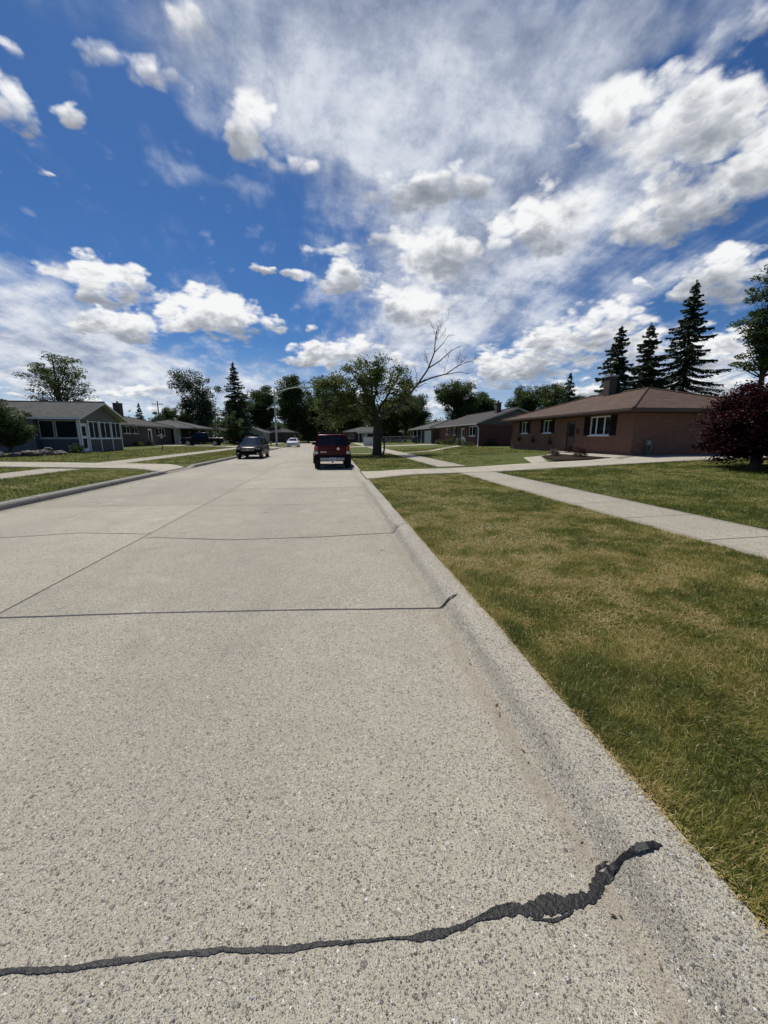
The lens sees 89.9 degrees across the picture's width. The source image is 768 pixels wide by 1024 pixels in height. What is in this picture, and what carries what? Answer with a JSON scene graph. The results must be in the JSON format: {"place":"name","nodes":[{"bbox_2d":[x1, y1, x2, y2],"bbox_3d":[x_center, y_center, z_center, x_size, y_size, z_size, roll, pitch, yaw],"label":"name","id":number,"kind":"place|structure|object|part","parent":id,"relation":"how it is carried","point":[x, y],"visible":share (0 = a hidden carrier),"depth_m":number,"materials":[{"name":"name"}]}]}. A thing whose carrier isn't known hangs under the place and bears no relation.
{"place":"outdoors","nodes":[
{"label":"outdoors","id":0,"kind":"place"},
{"bbox_2d":[0,469,77,478],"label":"sidewalk","id":1,"kind":"structure","parent":0,"point":[21,473],"depth_m":15.29,"materials":[{"name":"concrete"}]},
{"bbox_2d":[0,467,154,501],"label":"grass","id":2,"kind":"structure","parent":0,"point":[30,481],"depth_m":13.03,"materials":[{"name":"green plant"}]},
{"bbox_2d":[0,462,182,471],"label":"driveway","id":3,"kind":"structure","parent":0,"point":[158,467],"depth_m":19.06,"materials":[{"name":"concrete"}]},
{"bbox_2d":[1,446,235,463],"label":"grass","id":4,"kind":"structure","parent":0,"point":[143,453],"depth_m":27.52,"materials":[{"name":"green plant"}]},
{"bbox_2d":[100,443,279,462],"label":"sidewalk","id":5,"kind":"structure","parent":0,"point":[152,458],"depth_m":27.70,"materials":[{"name":"concrete"}]},
{"bbox_2d":[153,445,279,447],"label":"driveway","id":6,"kind":"structure","parent":0,"point":[205,446],"depth_m":54.79,"materials":[{"name":"concrete"}]},
{"bbox_2d":[179,432,227,445],"bbox_3d":[-26.209,-10.614,56.008,6.140,1.905,2.300,-1,11,-8],"label":"pickup truck","id":7,"kind":"object","parent":6,"relation":"on","point":[201,437],"visible":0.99,"depth_m":55.13,"materials":[{"name":"blue paint"}]},
{"bbox_2d":[0,441,701,1023],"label":"road","id":8,"kind":"structure","parent":0,"point":[198,825],"depth_m":1.76,"materials":[{"name":"concrete"}]},
{"bbox_2d":[236,436,269,458],"bbox_3d":[-10.302,-5.165,30.412,2.160,1.709,4.570,-1,11,-8],"label":"parked crossover","id":9,"kind":"object","parent":8,"relation":"on","point":[252,445],"visible":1,"depth_m":29.13,"materials":[{"name":"black paint"}]},
{"bbox_2d":[286,438,299,446],"bbox_3d":[-15.048,-11.584,64.032,2.040,1.455,4.710,-1,11,-7],"label":"parked sedan","id":10,"kind":"object","parent":8,"relation":"on","point":[293,442],"visible":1,"depth_m":62.31,"materials":[{"name":"white paint"}]},
{"bbox_2d":[312,432,350,467],"bbox_3d":[-2.909,-3.494,21.415,2.200,1.870,4.645,-2,11,-8],"label":"parked suv","id":11,"kind":"object","parent":8,"relation":"on","point":[332,447],"visible":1,"depth_m":19.34,"materials":[{"name":"red paint"}]},
{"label":"rear window","id":12,"kind":"part","parent":11,"relation":"part of","materials":[{"name":"black glass"}]},
{"bbox_2d":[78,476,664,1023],"bbox_3d":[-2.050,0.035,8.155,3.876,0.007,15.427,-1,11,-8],"label":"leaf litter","id":13,"kind":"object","parent":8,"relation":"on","point":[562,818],"visible":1,"depth_m":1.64,"materials":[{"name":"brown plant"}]},
{"bbox_2d":[0,440,767,928],"bbox_3d":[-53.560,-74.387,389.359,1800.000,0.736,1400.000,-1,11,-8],"label":"ground","id":14,"kind":"structure","parent":0,"point":[508,458],"depth_m":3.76,"materials":[{"name":"green plant"}]},
{"bbox_2d":[8,452,21,456],"bbox_3d":[-23.412,-3.587,24.457,0.480,0.422,0.819,-1,11,-8],"label":"boulder","id":15,"kind":"object","parent":14,"relation":"on","point":[15,454],"visible":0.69,"depth_m":24.25,"materials":[{"name":"grey stone"}]},
{"bbox_2d":[0,398,38,454],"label":"evergreen shrub","id":16,"kind":"object","parent":14,"relation":"on","point":[13,433],"visible":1,"depth_m":25.72,"materials":[{"name":"green plant"}]},
{"bbox_2d":[20,450,41,456],"bbox_3d":[-23.200,-3.731,25.294,0.958,0.693,1.234,-1,11,-8],"label":"boulder","id":17,"kind":"object","parent":14,"relation":"on","point":[34,453],"visible":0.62,"depth_m":24.91,"materials":[{"name":"grey stone"}]},
{"bbox_2d":[36,449,49,455],"bbox_3d":[-23.247,-3.946,26.161,0.588,0.610,1.181,-1,11,-8],"label":"boulder","id":18,"kind":"object","parent":14,"relation":"on","point":[44,452],"visible":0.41,"depth_m":26.12,"materials":[{"name":"grey stone"}]},
{"bbox_2d":[44,447,57,454],"bbox_3d":[-23.457,-4.105,26.943,1.008,0.868,1.042,-1,11,-8],"label":"boulder","id":19,"kind":"object","parent":14,"relation":"on","point":[51,451],"visible":0.35,"depth_m":26.71,"materials":[{"name":"grey stone"}]},
{"bbox_2d":[11,351,98,400],"bbox_3d":[-46.006,-16.116,54.744,10.084,13.333,9.121,10,15,41],"label":"broadleaf tree","id":20,"kind":"object","parent":14,"relation":"on","point":[54,383],"visible":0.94,"depth_m":53.34,"materials":[{"name":"green plant"}]},
{"bbox_2d":[56,450,66,454],"bbox_3d":[-23.415,-4.222,27.812,0.774,0.514,1.023,-1,11,-8],"label":"boulder","id":21,"kind":"object","parent":14,"relation":"on","point":[60,452],"visible":0.51,"depth_m":27.64,"materials":[{"name":"grey stone"}]},
{"bbox_2d":[0,400,127,451],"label":"porch house","id":22,"kind":"structure","parent":14,"relation":"on","point":[92,426],"depth_m":32.15,"materials":[{"name":"grey"}]},
{"bbox_2d":[37,420,55,438],"bbox_3d":[-27.363,-6.681,31.238,1.240,1.510,0.170,-1,11,-8],"label":"window","id":23,"kind":"structure","parent":22,"relation":"in","point":[46,427],"depth_m":31.25,"materials":[{"name":"black glass"}]},
{"bbox_2d":[54,420,78,438],"bbox_3d":[-25.911,-6.718,31.430,1.770,1.510,0.170,-1,11,-8],"label":"window","id":24,"kind":"structure","parent":22,"relation":"in","point":[65,429],"depth_m":31.44,"materials":[{"name":"black glass"}]},
{"bbox_2d":[80,423,90,450],"bbox_3d":[-25.079,-6.253,32.257,0.132,2.300,0.880,-1,11,-8],"label":"door","id":25,"kind":"structure","parent":22,"relation":"in","point":[84,430],"depth_m":32.35,"materials":[{"name":"white wood"}]},
{"bbox_2d":[88,421,100,438],"bbox_3d":[-25.226,-7.100,33.491,0.170,1.510,1.560,-1,11,-8],"label":"window","id":26,"kind":"structure","parent":22,"relation":"in","point":[93,426],"depth_m":33.50,"materials":[{"name":"black glass"}]},
{"bbox_2d":[99,422,112,438],"bbox_3d":[-25.460,-7.431,35.193,0.170,1.510,1.780,-1,11,-8],"label":"window","id":27,"kind":"structure","parent":22,"relation":"in","point":[105,429],"depth_m":35.22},
{"bbox_2d":[111,423,121,438],"bbox_3d":[-25.698,-7.768,36.925,0.170,1.510,1.620,-1,11,-8],"label":"window","id":28,"kind":"structure","parent":22,"relation":"in","point":[116,433],"depth_m":36.98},
{"bbox_2d":[68,443,85,452],"bbox_3d":[-24.099,-5.014,30.246,1.509,0.827,1.403,-1,11,-8],"label":"shrub","id":29,"kind":"object","parent":14,"relation":"on","point":[79,449],"visible":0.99,"depth_m":30.07,"materials":[{"name":"green plant"}]},
{"bbox_2d":[134,441,142,446],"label":"shrub","id":30,"kind":"object","parent":14,"relation":"on","point":[138,443],"visible":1,"depth_m":49.31,"materials":[{"name":"green plant"}]},
{"bbox_2d":[134,403,145,419],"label":"spruce tree","id":31,"kind":"object","parent":14,"relation":"on","point":[139,416],"visible":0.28,"depth_m":81.23,"materials":[{"name":"green plant"}]},
{"bbox_2d":[112,401,174,446],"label":"ranch house","id":32,"kind":"structure","parent":14,"relation":"on","point":[143,432],"depth_m":53.13,"materials":[{"name":"brown brick"}]},
{"bbox_2d":[123,426,131,433],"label":"window","id":33,"kind":"structure","parent":32,"relation":"in","point":[126,428],"depth_m":48.62,"materials":[{"name":"white glass"}]},
{"bbox_2d":[132,426,137,433],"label":"window","id":34,"kind":"structure","parent":32,"relation":"in","point":[134,429],"depth_m":50.59,"materials":[{"name":"white glass"}]},
{"bbox_2d":[148,429,151,444],"bbox_3d":[-33.338,-10.671,54.861,0.132,2.330,1.100,-1,11,-8],"label":"door","id":35,"kind":"structure","parent":32,"relation":"in","point":[149,430],"depth_m":54.94,"materials":[{"name":"white"}]},
{"bbox_2d":[156,428,164,435],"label":"window","id":36,"kind":"structure","parent":32,"relation":"in","point":[159,431],"depth_m":58.33,"materials":[{"name":"white glass"}]},
{"bbox_2d":[146,439,153,445],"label":"shrub","id":37,"kind":"object","parent":14,"relation":"on","point":[151,443],"visible":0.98,"depth_m":52.78,"materials":[{"name":"green plant"}]},
{"bbox_2d":[0,441,310,510],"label":"kerb","id":38,"kind":"structure","parent":14,"relation":"on","point":[13,503],"depth_m":11.50,"materials":[{"name":"grey concrete"}]},
{"bbox_2d":[148,407,179,421],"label":"broadleaf tree","id":39,"kind":"object","parent":14,"relation":"on","point":[165,413],"visible":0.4,"depth_m":86.54,"materials":[{"name":"green plant"}]},
{"bbox_2d":[176,410,195,422],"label":"broadleaf tree","id":40,"kind":"object","parent":14,"relation":"on","point":[183,416],"visible":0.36,"depth_m":88.24,"materials":[{"name":"green plant"}]},
{"bbox_2d":[153,420,226,443],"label":"carport house","id":41,"kind":"structure","parent":14,"relation":"on","point":[182,429],"depth_m":66.89,"materials":[{"name":"white paint"}]},
{"bbox_2d":[166,368,223,431],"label":"poplar tree","id":42,"kind":"object","parent":14,"relation":"on","point":[205,406],"visible":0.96,"depth_m":77.04,"materials":[{"name":"green plant"}]},
{"bbox_2d":[221,411,243,444],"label":"broadleaf tree","id":43,"kind":"object","parent":14,"relation":"on","point":[233,432],"visible":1,"depth_m":67.11,"materials":[{"name":"green plant"}]},
{"bbox_2d":[214,362,258,443],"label":"spruce tree","id":44,"kind":"object","parent":14,"relation":"on","point":[235,396],"visible":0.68,"depth_m":73.77,"materials":[{"name":"green plant"}]},
{"bbox_2d":[222,398,253,421],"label":"broadleaf tree","id":45,"kind":"object","parent":14,"relation":"on","point":[226,408],"visible":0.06,"depth_m":94.21,"materials":[{"name":"green plant"}]},
{"bbox_2d":[240,427,270,442],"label":"cottage","id":46,"kind":"structure","parent":14,"relation":"on","point":[265,434],"depth_m":83.64,"materials":[{"name":"grey"}]},
{"bbox_2d":[241,385,279,429],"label":"broadleaf tree","id":47,"kind":"object","parent":14,"relation":"on","point":[261,413],"visible":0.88,"depth_m":99.44,"materials":[{"name":"green plant"}]},
{"bbox_2d":[260,427,299,442],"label":"ranch house","id":48,"kind":"structure","parent":14,"relation":"on","point":[284,435],"depth_m":95.76,"materials":[{"name":"grey brick"}]},
{"bbox_2d":[128,410,442,441],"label":"woods","id":49,"kind":"object","parent":14,"relation":"on","point":[216,433],"visible":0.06,"depth_m":140.71,"materials":[{"name":"green plant"}]},
{"bbox_2d":[273,374,312,430],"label":"broadleaf tree","id":50,"kind":"object","parent":14,"relation":"on","point":[293,413],"visible":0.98,"depth_m":107.27,"materials":[{"name":"green plant"}]},
{"bbox_2d":[273,387,313,445],"bbox_3d":[-14.560,-15.520,62.824,6.550,9.562,0.400,-1,11,-8],"label":"street lamp","id":51,"kind":"object","parent":14,"relation":"on","point":[274,392],"visible":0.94,"depth_m":62.15,"materials":[{"name":"metal"}]},
{"bbox_2d":[296,415,317,441],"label":"broadleaf tree","id":52,"kind":"object","parent":14,"relation":"on","point":[308,432],"visible":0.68,"depth_m":115.69,"materials":[{"name":"green plant"}]},
{"bbox_2d":[302,388,336,430],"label":"broadleaf tree","id":53,"kind":"object","parent":14,"relation":"on","point":[311,400],"visible":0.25,"depth_m":117.85,"materials":[{"name":"green plant"}]},
{"bbox_2d":[312,411,337,434],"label":"broadleaf tree","id":54,"kind":"object","parent":14,"relation":"on","point":[318,425],"visible":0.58,"depth_m":103.14,"materials":[{"name":"green plant"}]},
{"bbox_2d":[336,403,367,429],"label":"broadleaf tree","id":55,"kind":"object","parent":14,"relation":"on","point":[351,424],"visible":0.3,"depth_m":112.64,"materials":[{"name":"green plant"}]},
{"bbox_2d":[364,437,372,445],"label":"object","id":56,"kind":"object","parent":14,"relation":"on","point":[368,441],"visible":0.68,"depth_m":61.20,"materials":[{"name":"white paint"}]},
{"bbox_2d":[342,427,403,442],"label":"ranch house","id":57,"kind":"structure","parent":14,"relation":"on","point":[358,434],"depth_m":99.69,"materials":[{"name":"grey brick"}]},
{"bbox_2d":[348,434,353,438],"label":"window","id":58,"kind":"structure","parent":57,"relation":"in","point":[350,436],"depth_m":99.45,"materials":[{"name":"black glass"}]},
{"bbox_2d":[363,400,403,442],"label":"broadleaf tree","id":59,"kind":"object","parent":14,"relation":"on","point":[391,423],"visible":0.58,"depth_m":85.28,"materials":[{"name":"green plant"}]},
{"bbox_2d":[307,311,479,454],"bbox_3d":[0.822,-10.150,30.419,13.764,11.376,5.584,-1,11,-8],"label":"street tree","id":60,"kind":"object","parent":14,"relation":"on","point":[366,397],"visible":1,"depth_m":29.84,"materials":[{"name":"green plant"}]},
{"bbox_2d":[386,421,403,441],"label":"broadleaf tree","id":61,"kind":"object","parent":14,"relation":"on","point":[394,432],"visible":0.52,"depth_m":95.32,"materials":[{"name":"green plant"}]},
{"bbox_2d":[381,436,420,443],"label":"chain link fence","id":62,"kind":"object","parent":14,"relation":"on","point":[403,439],"visible":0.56,"depth_m":71.85,"materials":[{"name":"grey metal"}]},
{"bbox_2d":[394,396,423,441],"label":"broadleaf tree","id":63,"kind":"object","parent":14,"relation":"on","point":[412,409],"visible":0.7,"depth_m":89.05,"materials":[{"name":"green plant"}]},
{"bbox_2d":[401,393,432,431],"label":"broadleaf tree","id":64,"kind":"object","parent":14,"relation":"on","point":[422,418],"visible":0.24,"depth_m":100.97,"materials":[{"name":"green plant"}]},
{"bbox_2d":[408,419,452,443],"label":"garage house","id":65,"kind":"structure","parent":14,"relation":"on","point":[428,433],"depth_m":67.74,"materials":[{"name":"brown brick"}]},
{"bbox_2d":[424,430,430,443],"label":"garage door","id":66,"kind":"structure","parent":65,"relation":"in","point":[427,434],"depth_m":66.57,"materials":[{"name":"white paint"}]},
{"bbox_2d":[404,445,458,452],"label":"walkway","id":67,"kind":"structure","parent":14,"relation":"on","point":[434,449],"depth_m":38.25,"materials":[{"name":"concrete"}]},
{"bbox_2d":[446,437,454,444],"bbox_3d":[9.328,-9.983,53.816,1.542,1.321,1.706,9,14,39],"label":"shrub","id":68,"kind":"object","parent":14,"relation":"on","point":[450,441],"visible":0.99,"depth_m":53.82,"materials":[{"name":"green plant"}]},
{"bbox_2d":[433,379,482,419],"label":"broadleaf tree","id":69,"kind":"object","parent":14,"relation":"on","point":[458,398],"visible":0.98,"depth_m":73.51,"materials":[{"name":"green plant"}]},
{"bbox_2d":[454,438,466,445],"bbox_3d":[9.783,-9.095,49.584,1.590,1.198,1.695,9,14,40],"label":"shrub","id":70,"kind":"object","parent":14,"relation":"on","point":[459,442],"visible":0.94,"depth_m":49.49,"materials":[{"name":"green plant"}]},
{"bbox_2d":[461,441,474,445],"bbox_3d":[10.289,-8.370,47.152,1.651,0.692,1.580,-8,14,-37],"label":"shrub","id":71,"kind":"object","parent":14,"relation":"on","point":[467,443],"visible":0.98,"depth_m":47.05,"materials":[{"name":"green plant"}]},
{"bbox_2d":[436,401,528,445],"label":"brick house","id":72,"kind":"structure","parent":14,"relation":"on","point":[477,429],"depth_m":46.74,"materials":[{"name":"brown brick"}]},
{"bbox_2d":[461,428,463,441],"bbox_3d":[10.601,-10.115,51.663,0.132,2.200,1.100,-1,11,-8],"label":"door","id":73,"kind":"structure","parent":72,"relation":"in","point":[462,429],"depth_m":51.81,"materials":[{"name":"white"}]},
{"bbox_2d":[468,426,474,436],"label":"window","id":74,"kind":"structure","parent":72,"relation":"in","point":[471,428],"depth_m":48.20,"materials":[{"name":"white glass"}]},
{"bbox_2d":[470,391,496,412],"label":"broadleaf tree","id":75,"kind":"object","parent":14,"relation":"on","point":[487,404],"visible":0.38,"depth_m":76.93,"materials":[{"name":"green plant"}]},
{"bbox_2d":[485,438,498,445],"bbox_3d":[12.826,-8.409,45.715,1.675,1.226,1.714,3,11,13],"label":"shrub","id":76,"kind":"object","parent":14,"relation":"on","point":[490,442],"visible":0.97,"depth_m":45.53,"materials":[{"name":"green plant"}]},
{"bbox_2d":[504,385,549,411],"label":"broadleaf tree","id":77,"kind":"object","parent":14,"relation":"on","point":[527,400],"visible":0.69,"depth_m":76.30,"materials":[{"name":"green plant"}]},
{"bbox_2d":[524,454,550,462],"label":"walkway","id":78,"kind":"structure","parent":14,"relation":"on","point":[536,459],"depth_m":21.52,"materials":[{"name":"concrete"}]},
{"bbox_2d":[537,382,573,408],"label":"broadleaf tree","id":79,"kind":"object","parent":14,"relation":"on","point":[551,396],"visible":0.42,"depth_m":79.06,"materials":[{"name":"green plant"}]},
{"bbox_2d":[350,460,767,1023],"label":"kerb","id":80,"kind":"structure","parent":14,"relation":"on","point":[702,934],"depth_m":1.50,"materials":[{"name":"concrete"}]},
{"bbox_2d":[400,517,767,945],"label":"dry clippings","id":81,"kind":"object","parent":80,"relation":"on","point":[633,778],"visible":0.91,"depth_m":1.65,"materials":[{"name":"beige plant"}]},
{"bbox_2d":[557,373,580,403],"bbox_3d":[27.044,-15.027,56.451,4.625,10.312,4.937,-6,13,-29],"label":"spruce tree","id":82,"kind":"object","parent":14,"relation":"on","point":[568,387],"visible":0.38,"depth_m":55.61,"materials":[{"name":"green plant"}]},
{"bbox_2d":[565,444,572,452],"bbox_3d":[13.025,-4.510,27.042,0.612,0.801,0.573,-4,12,-22],"label":"shrub","id":83,"kind":"object","parent":14,"relation":"on","point":[569,448],"visible":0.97,"depth_m":27.02,"materials":[{"name":"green plant"}]},
{"bbox_2d":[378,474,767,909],"bbox_3d":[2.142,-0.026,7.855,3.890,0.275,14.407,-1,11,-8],"label":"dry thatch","id":84,"kind":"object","parent":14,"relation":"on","point":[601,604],"visible":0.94,"depth_m":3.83,"materials":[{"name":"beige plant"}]},
{"bbox_2d":[543,454,610,461],"bbox_3d":[10.346,-3.209,22.789,3.660,0.212,5.220,-1,11,-8],"label":"mulch bed","id":85,"kind":"object","parent":14,"relation":"on","point":[565,457],"visible":0.8,"depth_m":21.46,"materials":[{"name":"brown soil"}]},
{"bbox_2d":[548,447,560,455],"bbox_3d":[10.606,-3.721,23.981,0.874,0.584,1.011,5,12,24],"label":"shrub","id":86,"kind":"object","parent":85,"relation":"on","point":[555,452],"visible":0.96,"depth_m":23.85,"materials":[{"name":"green plant"}]},
{"bbox_2d":[572,446,589,456],"bbox_3d":[11.462,-3.481,22.335,1.029,0.707,1.111,-1,11,-8],"label":"shrub","id":87,"kind":"object","parent":85,"relation":"on","point":[582,451],"visible":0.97,"depth_m":22.29,"materials":[{"name":"green plant"}]},
{"bbox_2d":[561,452,633,458],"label":"walkway","id":88,"kind":"structure","parent":14,"relation":"on","point":[608,455],"depth_m":22.98,"materials":[{"name":"concrete"}]},
{"bbox_2d":[591,326,642,395],"bbox_3d":[30.138,-16.253,50.164,7.015,15.124,7.204,7,13,32],"label":"spruce tree","id":89,"kind":"object","parent":14,"relation":"on","point":[618,366],"visible":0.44,"depth_m":49.29,"materials":[{"name":"green plant"}]},
{"bbox_2d":[501,372,755,455],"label":"brick house","id":90,"kind":"structure","parent":14,"relation":"on","point":[610,420],"depth_m":24.39,"materials":[{"name":"brown brick"}]},
{"bbox_2d":[520,422,527,433],"bbox_3d":[12.693,-7.552,34.639,0.190,1.060,1.270,-1,11,-8],"label":"window","id":91,"kind":"structure","parent":90,"relation":"in","point":[525,424],"depth_m":34.72,"materials":[{"name":"white glass"}]},
{"bbox_2d":[542,420,551,433],"bbox_3d":[13.192,-6.847,31.016,0.190,1.060,1.320,-1,11,-8],"label":"window","id":92,"kind":"structure","parent":90,"relation":"in","point":[547,423],"depth_m":31.10,"materials":[{"name":"white glass"}]},
{"bbox_2d":[565,421,575,450],"bbox_3d":[13.646,-5.505,28.075,0.132,2.170,1.050,-1,11,-8],"label":"door","id":93,"kind":"structure","parent":90,"relation":"in","point":[571,425],"depth_m":28.10,"materials":[{"name":"wood"}]},
{"bbox_2d":[588,415,610,435],"bbox_3d":[14.022,-5.569,25.005,0.190,1.270,2.020,-1,11,-8],"label":"window","id":94,"kind":"structure","parent":90,"relation":"in","point":[600,425],"depth_m":25.04,"materials":[{"name":"white glass"}]},
{"bbox_2d":[645,438,652,454],"bbox_3d":[15.447,-3.789,22.405,0.427,0.980,0.305,-1,11,-8],"label":"hose reel","id":95,"kind":"object","parent":90,"relation":"attached to","point":[649,441],"visible":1,"depth_m":22.42,"materials":[{"name":"grey plastic"}]},
{"bbox_2d":[623,322,672,389],"bbox_3d":[34.733,-16.889,51.446,5.257,15.886,5.799,-8,14,-37],"label":"spruce tree","id":96,"kind":"object","parent":14,"relation":"on","point":[648,361],"visible":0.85,"depth_m":50.24,"materials":[{"name":"green plant"}]},
{"bbox_2d":[647,279,731,396],"bbox_3d":[39.760,-19.380,50.883,9.622,20.994,9.261,-1,11,-8],"label":"spruce tree","id":97,"kind":"object","parent":14,"relation":"on","point":[692,323],"visible":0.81,"depth_m":49.86,"materials":[{"name":"green plant"}]},
{"bbox_2d":[680,377,767,469],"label":"japanese maple","id":98,"kind":"object","parent":14,"relation":"on","point":[734,431],"visible":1,"depth_m":13.59,"materials":[{"name":"red plant"}]},
{"bbox_2d":[727,264,767,384],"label":"pine tree","id":99,"kind":"object","parent":14,"relation":"on","point":[757,333],"visible":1,"depth_m":41.30,"materials":[{"name":"green plant"}]},
{"bbox_2d":[0,0,767,435],"label":"sky","id":100,"kind":"structure","parent":0,"point":[272,189],"materials":[{"name":"blue"}]},
{"bbox_2d":[353,444,438,446],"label":"driveway","id":101,"kind":"structure","parent":0,"point":[399,445],"depth_m":58.36,"materials":[{"name":"concrete"}]},
{"bbox_2d":[354,442,464,466],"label":"sidewalk","id":102,"kind":"structure","parent":0,"point":[434,462],"depth_m":24.33,"materials":[{"name":"concrete"}]},
{"bbox_2d":[351,446,546,469],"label":"grass","id":103,"kind":"structure","parent":0,"point":[447,449],"depth_m":28.04,"materials":[{"name":"green plant"}]},
{"bbox_2d":[361,455,764,478],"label":"driveway","id":104,"kind":"structure","parent":0,"point":[642,459],"depth_m":17.45,"materials":[{"name":"concrete"}]},
{"bbox_2d":[461,472,767,558],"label":"sidewalk","id":105,"kind":"structure","parent":0,"point":[745,539],"depth_m":6.87,"materials":[{"name":"concrete"}]},
{"bbox_2d":[498,458,767,528],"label":"grass","id":106,"kind":"structure","parent":0,"point":[693,508],"depth_m":10.86,"materials":[{"name":"green plant"}]}
]}

